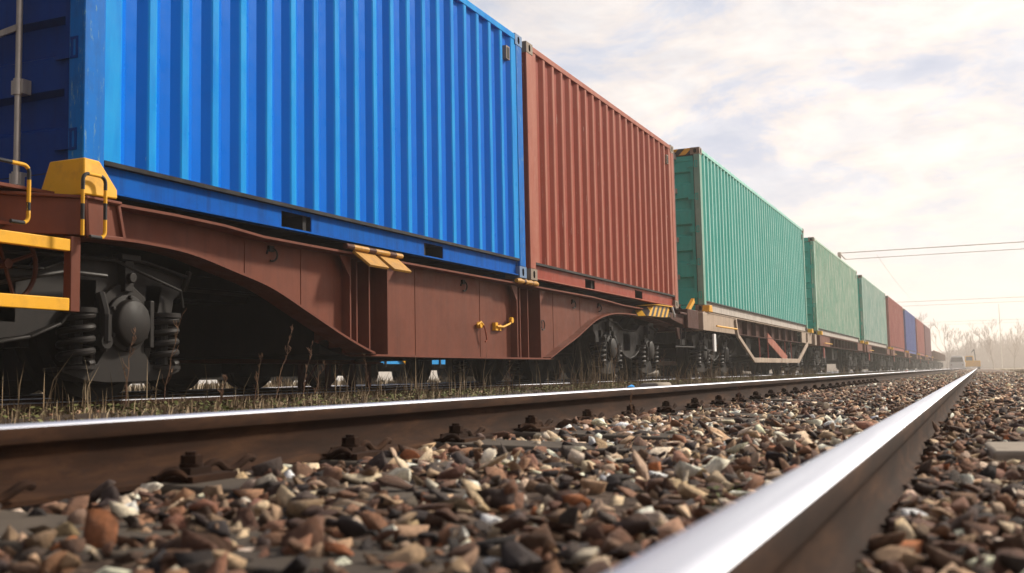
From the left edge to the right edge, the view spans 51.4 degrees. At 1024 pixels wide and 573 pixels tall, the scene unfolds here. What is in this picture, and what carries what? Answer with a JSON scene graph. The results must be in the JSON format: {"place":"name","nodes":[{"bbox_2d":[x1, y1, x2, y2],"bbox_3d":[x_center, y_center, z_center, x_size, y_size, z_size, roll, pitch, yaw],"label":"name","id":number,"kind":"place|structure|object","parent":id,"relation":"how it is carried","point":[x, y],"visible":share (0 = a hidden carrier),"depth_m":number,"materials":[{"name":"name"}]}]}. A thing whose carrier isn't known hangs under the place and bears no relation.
{"place":"outdoors","nodes":[
{"label":"outdoors","id":0,"kind":"place"},
{"bbox_2d":[32,372,747,393],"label":"dry grass","id":1,"kind":"structure","parent":0,"point":[215,385],"depth_m":20.79,"materials":[{"name":"plant"}]},
{"bbox_2d":[0,354,899,417],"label":"dry grass","id":2,"kind":"structure","parent":0,"point":[677,379],"depth_m":8.31,"materials":[{"name":"plant"}]},
{"bbox_2d":[0,368,1023,572],"bbox_3d":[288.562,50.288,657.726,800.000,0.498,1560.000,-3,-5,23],"label":"ground","id":3,"kind":"structure","parent":0,"point":[95,566],"depth_m":2.02,"materials":[{"name":"brown gravel"}]},
{"bbox_2d":[122,328,135,406],"bbox_3d":[-1.948,0.433,5.420,0.052,0.462,0.106,-3,-5,23],"label":"dry weed","id":4,"kind":"object","parent":3,"relation":"on","point":[134,338],"visible":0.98,"depth_m":5.41,"materials":[{"name":"brown plant"}]},
{"bbox_2d":[162,308,186,407],"bbox_3d":[-1.841,0.406,5.793,0.134,0.584,0.057,3,-6,-40],"label":"dry weed","id":5,"kind":"object","parent":3,"relation":"on","point":[165,384],"visible":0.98,"depth_m":5.79,"materials":[{"name":"brown plant"}]},
{"bbox_2d":[216,374,226,410],"bbox_3d":[-1.250,0.473,4.580,0.036,0.193,0.050,-2,-5,11],"label":"dry weed","id":6,"kind":"object","parent":3,"relation":"on","point":[221,393],"visible":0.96,"depth_m":4.58,"materials":[{"name":"brown plant"}]},
{"bbox_2d":[0,510,490,572],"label":"sleeper","id":7,"kind":"object","parent":3,"relation":"on","point":[19,522],"visible":0.2,"depth_m":1.47,"materials":[{"name":"grey wood"}]},
{"bbox_2d":[253,353,262,402],"bbox_3d":[-1.454,0.549,6.080,0.058,0.343,0.046,-3,-5,23],"label":"dry weed","id":8,"kind":"object","parent":3,"relation":"on","point":[261,355],"visible":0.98,"depth_m":6.09,"materials":[{"name":"brown plant"}]},
{"bbox_2d":[275,324,292,402],"bbox_3d":[-1.391,0.484,6.522,0.047,0.518,0.198,-3,-5,23],"label":"dry weed","id":9,"kind":"object","parent":3,"relation":"on","point":[277,378],"visible":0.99,"depth_m":6.51,"materials":[{"name":"brown plant"}]},
{"bbox_2d":[302,340,312,400],"bbox_3d":[-1.277,0.545,6.646,0.057,0.417,0.094,-1,-5,3],"label":"dry weed","id":10,"kind":"object","parent":3,"relation":"on","point":[306,366],"visible":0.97,"depth_m":6.64,"materials":[{"name":"brown plant"}]},
{"bbox_2d":[2,385,623,418],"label":"ballast","id":11,"kind":"structure","parent":3,"relation":"on","point":[79,411],"depth_m":6.01,"materials":[{"name":"stone"}]},
{"bbox_2d":[313,360,326,395],"bbox_3d":[-1.266,0.630,7.018,0.028,0.297,0.106,-5,-6,39],"label":"dry weed","id":12,"kind":"object","parent":3,"relation":"on","point":[317,379],"visible":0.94,"depth_m":7.01,"materials":[{"name":"brown plant"}]},
{"bbox_2d":[298,364,370,389],"bbox_3d":[-2.312,1.101,14.012,0.060,0.795,1.660,-3,-5,23],"label":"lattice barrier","id":13,"kind":"object","parent":3,"relation":"on","point":[329,382],"visible":0.36,"depth_m":13.88,"materials":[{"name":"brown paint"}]},
{"bbox_2d":[362,352,371,391],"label":"dry weed","id":14,"kind":"object","parent":3,"relation":"on","point":[366,373],"visible":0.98,"depth_m":7.59,"materials":[{"name":"brown plant"}]},
{"bbox_2d":[119,476,720,512],"bbox_3d":[-0.113,0.484,2.076,2.600,0.150,0.250,-1,-5,24],"label":"sleeper","id":15,"kind":"object","parent":3,"relation":"on","point":[229,485],"visible":0.03,"depth_m":2.20,"materials":[{"name":"grey wood"}]},
{"bbox_2d":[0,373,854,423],"bbox_3d":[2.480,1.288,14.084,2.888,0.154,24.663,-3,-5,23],"label":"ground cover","id":16,"kind":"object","parent":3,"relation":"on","point":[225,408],"visible":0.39,"depth_m":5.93,"materials":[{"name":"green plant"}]},
{"bbox_2d":[0,373,855,424],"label":"dry grass","id":17,"kind":"structure","parent":3,"relation":"on","point":[189,407],"depth_m":5.63,"materials":[{"name":"plant"}]},
{"bbox_2d":[29,370,868,394],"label":"rail","id":18,"kind":"object","parent":3,"relation":"on","point":[331,385],"visible":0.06,"depth_m":17.67,"materials":[{"name":"metal"}]},
{"bbox_2d":[405,357,654,383],"bbox_3d":[0.931,1.580,27.056,2.810,1.630,13.200,-3,-5,23],"label":"hopper wagon","id":19,"kind":"object","parent":18,"relation":"on","point":[425,370],"visible":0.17,"depth_m":23.56,"materials":[{"name":"black paint"}]},
{"bbox_2d":[644,359,742,376],"bbox_3d":[6.702,2.578,40.212,2.810,1.630,13.200,-3,-5,23],"label":"hopper wagon","id":20,"kind":"object","parent":18,"relation":"on","point":[665,368],"visible":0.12,"depth_m":37.54,"materials":[{"name":"black paint"}]},
{"bbox_2d":[0,369,907,399],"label":"rail","id":21,"kind":"object","parent":3,"relation":"on","point":[151,393],"visible":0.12,"depth_m":14.57,"materials":[{"name":"metal"}]},
{"bbox_2d":[0,343,349,395],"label":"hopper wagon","id":22,"kind":"object","parent":21,"relation":"on","point":[238,375],"visible":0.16,"depth_m":13.53,"materials":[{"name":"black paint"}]},
{"bbox_2d":[0,368,945,403],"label":"rail","id":23,"kind":"object","parent":3,"relation":"on","point":[5,401],"visible":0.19,"depth_m":10.21,"materials":[{"name":"metal"}]},
{"bbox_2d":[0,158,698,401],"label":"container wagon","id":24,"kind":"object","parent":23,"relation":"on","point":[77,289],"visible":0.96,"depth_m":7.59,"materials":[{"name":"brown paint"}]},
{"bbox_2d":[0,0,526,278],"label":"shipping container","id":25,"kind":"object","parent":24,"relation":"on","point":[395,126],"visible":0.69,"depth_m":7.49,"materials":[{"name":"blue metal"}]},
{"bbox_2d":[0,0,77,185],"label":"door","id":26,"kind":"structure","parent":25,"relation":"in","point":[35,38],"depth_m":5.90,"materials":[{"name":"blue paint"}]},
{"bbox_2d":[501,41,678,308],"bbox_3d":[0.268,-1.095,14.630,2.448,2.591,6.102,-3,-5,23],"label":"shipping container","id":27,"kind":"object","parent":24,"relation":"on","point":[599,198],"visible":0.32,"depth_m":13.36,"materials":[{"name":"red metal"}]},
{"bbox_2d":[522,62,526,257],"bbox_3d":[-0.449,-1.321,11.700,1.306,2.506,0.141,-3,-5,23],"label":"door","id":28,"kind":"structure","parent":27,"relation":"in","point":[522,62],"depth_m":11.40,"materials":[{"name":"red paint"}]},
{"bbox_2d":[600,305,816,380],"bbox_3d":[4.629,1.446,24.295,2.796,1.272,14.377,-3,-5,23],"label":"flat wagon","id":29,"kind":"object","parent":23,"relation":"on","point":[737,340],"visible":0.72,"depth_m":20.83,"materials":[{"name":"paint"}]},
{"bbox_2d":[673,147,807,331],"bbox_3d":[4.633,-0.529,24.606,2.448,2.896,12.236,-3,-5,23],"label":"shipping container","id":30,"kind":"object","parent":29,"relation":"on","point":[740,254],"visible":0.45,"depth_m":21.01,"materials":[{"name":"green metal"}]},
{"bbox_2d":[673,152,701,307],"bbox_3d":[2.687,-0.968,18.873,1.306,2.811,0.141,-3,-5,23],"label":"door","id":31,"kind":"structure","parent":30,"relation":"in","point":[685,197],"depth_m":18.74,"materials":[{"name":"teal paint"}]},
{"bbox_2d":[0,368,954,416],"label":"rail","id":32,"kind":"object","parent":3,"relation":"on","point":[159,400],"visible":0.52,"depth_m":7.36,"materials":[{"name":"metal"}]},
{"bbox_2d":[741,331,865,375],"bbox_3d":[10.312,2.429,37.249,2.796,1.272,14.377,-3,-5,23],"label":"flat wagon","id":33,"kind":"object","parent":32,"relation":"on","point":[832,347],"visible":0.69,"depth_m":34.00,"materials":[{"name":"brown paint"}]},
{"bbox_2d":[804,237,859,342],"bbox_3d":[10.316,0.454,37.560,2.448,2.896,12.236,-3,-5,23],"label":"shipping container","id":34,"kind":"object","parent":33,"relation":"on","point":[831,294],"visible":0.36,"depth_m":34.69,"materials":[{"name":"green metal"}]},
{"bbox_2d":[804,241,815,330],"bbox_3d":[8.443,0.010,31.833,1.180,2.655,0.102,-3,-5,25],"label":"door","id":35,"kind":"structure","parent":34,"relation":"in","point":[808,265],"depth_m":31.65,"materials":[{"name":"teal paint"}]},
{"bbox_2d":[818,342,891,372],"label":"flat wagon","id":36,"kind":"object","parent":32,"relation":"on","point":[874,356],"visible":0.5,"depth_m":48.16,"materials":[{"name":"black metal"}]},
{"bbox_2d":[857,275,887,348],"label":"shipping container","id":37,"kind":"object","parent":36,"relation":"on","point":[872,315],"visible":0.38,"depth_m":48.12,"materials":[{"name":"green metal"}]},
{"bbox_2d":[857,278,862,340],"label":"door","id":38,"kind":"structure","parent":37,"relation":"in","point":[859,295],"depth_m":44.56,"materials":[{"name":"teal paint"}]},
{"bbox_2d":[867,347,907,370],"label":"flat wagon","id":39,"kind":"object","parent":32,"relation":"on","point":[895,359],"visible":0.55,"depth_m":63.14,"materials":[{"name":"black metal"}]},
{"bbox_2d":[885,296,904,351],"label":"shipping container","id":40,"kind":"object","parent":39,"relation":"on","point":[895,325],"visible":0.37,"depth_m":61.34,"materials":[{"name":"red metal"}]},
{"bbox_2d":[885,298,889,344],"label":"door","id":41,"kind":"structure","parent":40,"relation":"in","point":[885,298],"depth_m":57.52,"materials":[{"name":"red paint"}]},
{"bbox_2d":[880,351,919,370],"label":"flat wagon","id":42,"kind":"object","parent":32,"relation":"on","point":[909,362],"visible":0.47,"depth_m":76.75,"materials":[{"name":"black metal"}]},
{"bbox_2d":[903,309,916,354],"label":"shipping container","id":43,"kind":"object","parent":42,"relation":"on","point":[909,332],"visible":0.37,"depth_m":74.49,"materials":[{"name":"blue metal"}]},
{"bbox_2d":[891,354,927,369],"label":"flat wagon","id":44,"kind":"object","parent":32,"relation":"on","point":[919,363],"visible":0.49,"depth_m":86.98,"materials":[{"name":"black metal"}]},
{"bbox_2d":[915,318,924,355],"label":"shipping container","id":45,"kind":"object","parent":44,"relation":"on","point":[920,342],"visible":0.27,"depth_m":87.65,"materials":[{"name":"red metal"}]},
{"bbox_2d":[904,355,933,369],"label":"flat wagon","id":46,"kind":"object","parent":32,"relation":"on","point":[927,364],"visible":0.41,"depth_m":101.65,"materials":[{"name":"black metal"}]},
{"bbox_2d":[924,325,931,357],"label":"shipping container","id":47,"kind":"object","parent":46,"relation":"on","point":[927,337],"visible":0.24,"depth_m":100.85,"materials":[{"name":"red metal"}]},
{"bbox_2d":[917,350,938,368],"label":"open wagon","id":48,"kind":"object","parent":32,"relation":"on","point":[934,356],"visible":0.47,"depth_m":112.49,"materials":[{"name":"paint"}]},
{"bbox_2d":[924,352,941,368],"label":"open wagon","id":49,"kind":"object","parent":32,"relation":"on","point":[940,358],"visible":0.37,"depth_m":127.37,"materials":[{"name":"paint"}]},
{"bbox_2d":[935,354,945,368],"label":"open wagon","id":50,"kind":"object","parent":32,"relation":"on","point":[943,359],"visible":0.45,"depth_m":137.88,"materials":[{"name":"paint"}]},
{"bbox_2d":[0,368,969,509],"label":"rail","id":51,"kind":"object","parent":3,"relation":"on","point":[46,462],"visible":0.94,"depth_m":2.77,"materials":[{"name":"metal"}]},
{"bbox_2d":[0,401,1023,572],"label":"ballast","id":52,"kind":"structure","parent":3,"relation":"on","point":[958,507],"depth_m":1.84,"materials":[{"name":"gravel"}]},
{"bbox_2d":[629,393,632,413],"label":"dry weed","id":53,"kind":"object","parent":52,"relation":"on","point":[630,404],"visible":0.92,"depth_m":5.04,"materials":[{"name":"brown plant"}]},
{"bbox_2d":[319,455,764,476],"bbox_3d":[0.161,0.531,2.664,2.600,0.150,0.250,-1,-5,24],"label":"sleeper","id":54,"kind":"object","parent":3,"relation":"on","point":[331,462],"depth_m":2.82,"materials":[{"name":"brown wood"}]},
{"bbox_2d":[571,342,655,384],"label":"dry grass","id":55,"kind":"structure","parent":3,"relation":"on","point":[593,368],"depth_m":13.04,"materials":[{"name":"plant"}]},
{"bbox_2d":[432,439,805,458],"bbox_3d":[0.421,0.571,3.258,2.600,0.150,0.250,-1,-5,24],"label":"sleeper","id":56,"kind":"object","parent":3,"relation":"on","point":[509,445],"depth_m":3.36,"materials":[{"name":"grey wood"}]},
{"bbox_2d":[503,429,741,441],"bbox_3d":[0.674,0.618,3.855,2.600,0.150,0.250,-1,-5,23],"label":"sleeper","id":57,"kind":"object","parent":3,"relation":"on","point":[581,433],"visible":0.02,"depth_m":3.91,"materials":[{"name":"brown wood"}]},
{"bbox_2d":[607,424,725,428],"bbox_3d":[0.948,0.664,4.443,2.600,0.150,0.250,-1,-5,23],"label":"sleeper","id":58,"kind":"object","parent":3,"relation":"on","point":[610,425],"depth_m":4.54,"materials":[{"name":"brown wood"}]},
{"bbox_2d":[682,407,772,411],"bbox_3d":[1.738,0.800,6.221,2.600,0.150,0.250,-1,-5,23],"label":"sleeper","id":59,"kind":"object","parent":3,"relation":"on","point":[695,409],"depth_m":6.39,"materials":[{"name":"grey wood"}]},
{"bbox_2d":[737,385,740,403],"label":"dry weed","id":60,"kind":"object","parent":3,"relation":"on","point":[738,389],"visible":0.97,"depth_m":7.18,"materials":[{"name":"brown plant"}]},
{"bbox_2d":[650,415,843,423],"bbox_3d":[1.189,0.706,5.046,2.600,0.150,0.250,-1,-5,24],"label":"sleeper","id":61,"kind":"object","parent":3,"relation":"on","point":[745,419],"visible":0.02,"depth_m":5.12,"materials":[{"name":"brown wood"}]},
{"bbox_2d":[493,458,1020,505],"bbox_3d":[0.559,0.408,2.256,1.353,0.066,0.650,-2,-5,6],"label":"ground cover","id":62,"kind":"object","parent":3,"relation":"on","point":[715,488],"visible":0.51,"depth_m":2.00,"materials":[{"name":"brown gravel"}]},
{"bbox_2d":[655,412,871,418],"bbox_3d":[1.453,0.757,5.638,2.600,0.150,0.250,-1,-5,24],"label":"sleeper","id":63,"kind":"object","parent":3,"relation":"on","point":[775,416],"visible":0.02,"depth_m":5.67,"materials":[{"name":"grey wood"}]},
{"bbox_2d":[607,368,977,572],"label":"rail","id":64,"kind":"object","parent":3,"relation":"on","point":[827,511],"visible":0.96,"depth_m":1.16,"materials":[{"name":"metal"}]},
{"bbox_2d":[750,399,844,401],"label":"sleeper","id":65,"kind":"object","parent":3,"relation":"on","point":[778,400],"visible":0.02,"depth_m":8.15,"materials":[{"name":"grey wood"}]},
{"bbox_2d":[767,397,847,399],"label":"sleeper","id":66,"kind":"object","parent":3,"relation":"on","point":[806,397],"depth_m":8.74,"materials":[{"name":"grey wood"}]},
{"bbox_2d":[615,334,1023,374],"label":"wood","id":67,"kind":"object","parent":3,"relation":"on","point":[981,355],"visible":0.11,"depth_m":284.88,"materials":[{"name":"beige plant"}]},
{"bbox_2d":[731,370,1023,409],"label":"ballast","id":68,"kind":"structure","parent":3,"relation":"on","point":[903,394],"depth_m":9.80,"materials":[{"name":"gravel"}]},
{"bbox_2d":[860,384,906,385],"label":"sleeper","id":69,"kind":"object","parent":3,"relation":"on","point":[883,384],"depth_m":15.17,"materials":[{"name":"grey wood"}]},
{"bbox_2d":[918,314,934,328],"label":"bare tree","id":70,"kind":"object","parent":3,"relation":"on","point":[932,325],"visible":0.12,"depth_m":171.56,"materials":[{"name":"beige plant"}]},
{"bbox_2d":[837,241,1023,259],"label":"overhead gantry","id":71,"kind":"object","parent":3,"relation":"on","point":[839,255],"visible":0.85,"depth_m":65.53,"materials":[{"name":"grey metal"}]},
{"bbox_2d":[930,319,960,367],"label":"bare tree","id":72,"kind":"object","parent":3,"relation":"on","point":[955,339],"visible":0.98,"depth_m":189.57,"materials":[{"name":"beige plant"}]},
{"bbox_2d":[949,356,964,368],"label":"van","id":73,"kind":"object","parent":3,"relation":"on","point":[957,362],"visible":0.85,"depth_m":139.95,"materials":[{"name":"white paint"}]},
{"bbox_2d":[896,297,1018,305],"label":"overhead gantry","id":74,"kind":"object","parent":3,"relation":"on","point":[963,299],"visible":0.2,"depth_m":125.34,"materials":[{"name":"grey metal"}]},
{"bbox_2d":[961,331,975,367],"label":"bare tree","id":75,"kind":"object","parent":3,"relation":"on","point":[966,338],"visible":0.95,"depth_m":201.72,"materials":[{"name":"beige plant"}]},
{"bbox_2d":[964,349,980,368],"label":"track machine","id":76,"kind":"object","parent":3,"relation":"on","point":[970,361],"visible":0.73,"depth_m":144.78,"materials":[{"name":"yellow paint"}]},
{"bbox_2d":[969,319,1001,368],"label":"bare tree","id":77,"kind":"object","parent":3,"relation":"on","point":[989,341],"visible":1,"depth_m":181.83,"materials":[{"name":"beige plant"}]},
{"bbox_2d":[998,304,1002,368],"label":"pole","id":78,"kind":"object","parent":3,"relation":"on","point":[1000,341],"visible":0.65,"depth_m":237.90,"materials":[{"name":"grey metal"}]},
{"bbox_2d":[984,442,1023,463],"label":"concrete slab","id":79,"kind":"structure","parent":3,"relation":"on","point":[1004,451],"depth_m":2.73,"materials":[{"name":"beige concrete"}]},
{"bbox_2d":[1001,322,1023,368],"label":"bare tree","id":80,"kind":"object","parent":3,"relation":"on","point":[1017,338],"visible":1,"depth_m":193.90,"materials":[{"name":"beige plant"}]},
{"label":"rail","id":81,"kind":"object","parent":3,"relation":"on","visible":0},
{"bbox_2d":[346,360,509,384],"bbox_3d":[-2.579,1.247,32.288,2.950,3.430,11.500,-3,-5,23],"label":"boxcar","id":82,"kind":"object","parent":81,"relation":"on","point":[395,368],"visible":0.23,"depth_m":28.39,"materials":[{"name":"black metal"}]},
{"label":"sleeper","id":83,"kind":"object","parent":3,"relation":"on","visible":0},
{"bbox_2d":[640,382,670,386],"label":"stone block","id":84,"kind":"structure","parent":83,"relation":"on","point":[655,384],"depth_m":7.21,"materials":[{"name":"stone"}]},
{"bbox_2d":[131,0,1023,384],"label":"sky","id":85,"kind":"structure","parent":0,"point":[870,125],"materials":[{"name":"white"}]},
{"bbox_2d":[341,347,1010,379],"bbox_3d":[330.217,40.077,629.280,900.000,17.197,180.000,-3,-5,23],"label":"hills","id":86,"kind":"structure","parent":0,"point":[384,374],"depth_m":715.87,"materials":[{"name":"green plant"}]},
{"bbox_2d":[923,319,1013,324],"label":"overhead gantry","id":87,"kind":"object","parent":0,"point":[975,323],"visible":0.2,"depth_m":187.81,"materials":[{"name":"grey metal"}]},
{"bbox_2d":[999,368,1023,372],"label":"dry grass","id":88,"kind":"structure","parent":0,"point":[1019,371],"depth_m":67.38,"materials":[{"name":"plant"}]},
{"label":"rail","id":89,"kind":"object","parent":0,"visible":0},
{"bbox_2d":[36,374,297,393],"bbox_3d":[-7.990,0.525,20.104,2.810,3.030,13.400,-3,-5,23],"label":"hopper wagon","id":90,"kind":"object","parent":89,"relation":"on","point":[221,380],"visible":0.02,"depth_m":22.38,"materials":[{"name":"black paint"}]}
]}

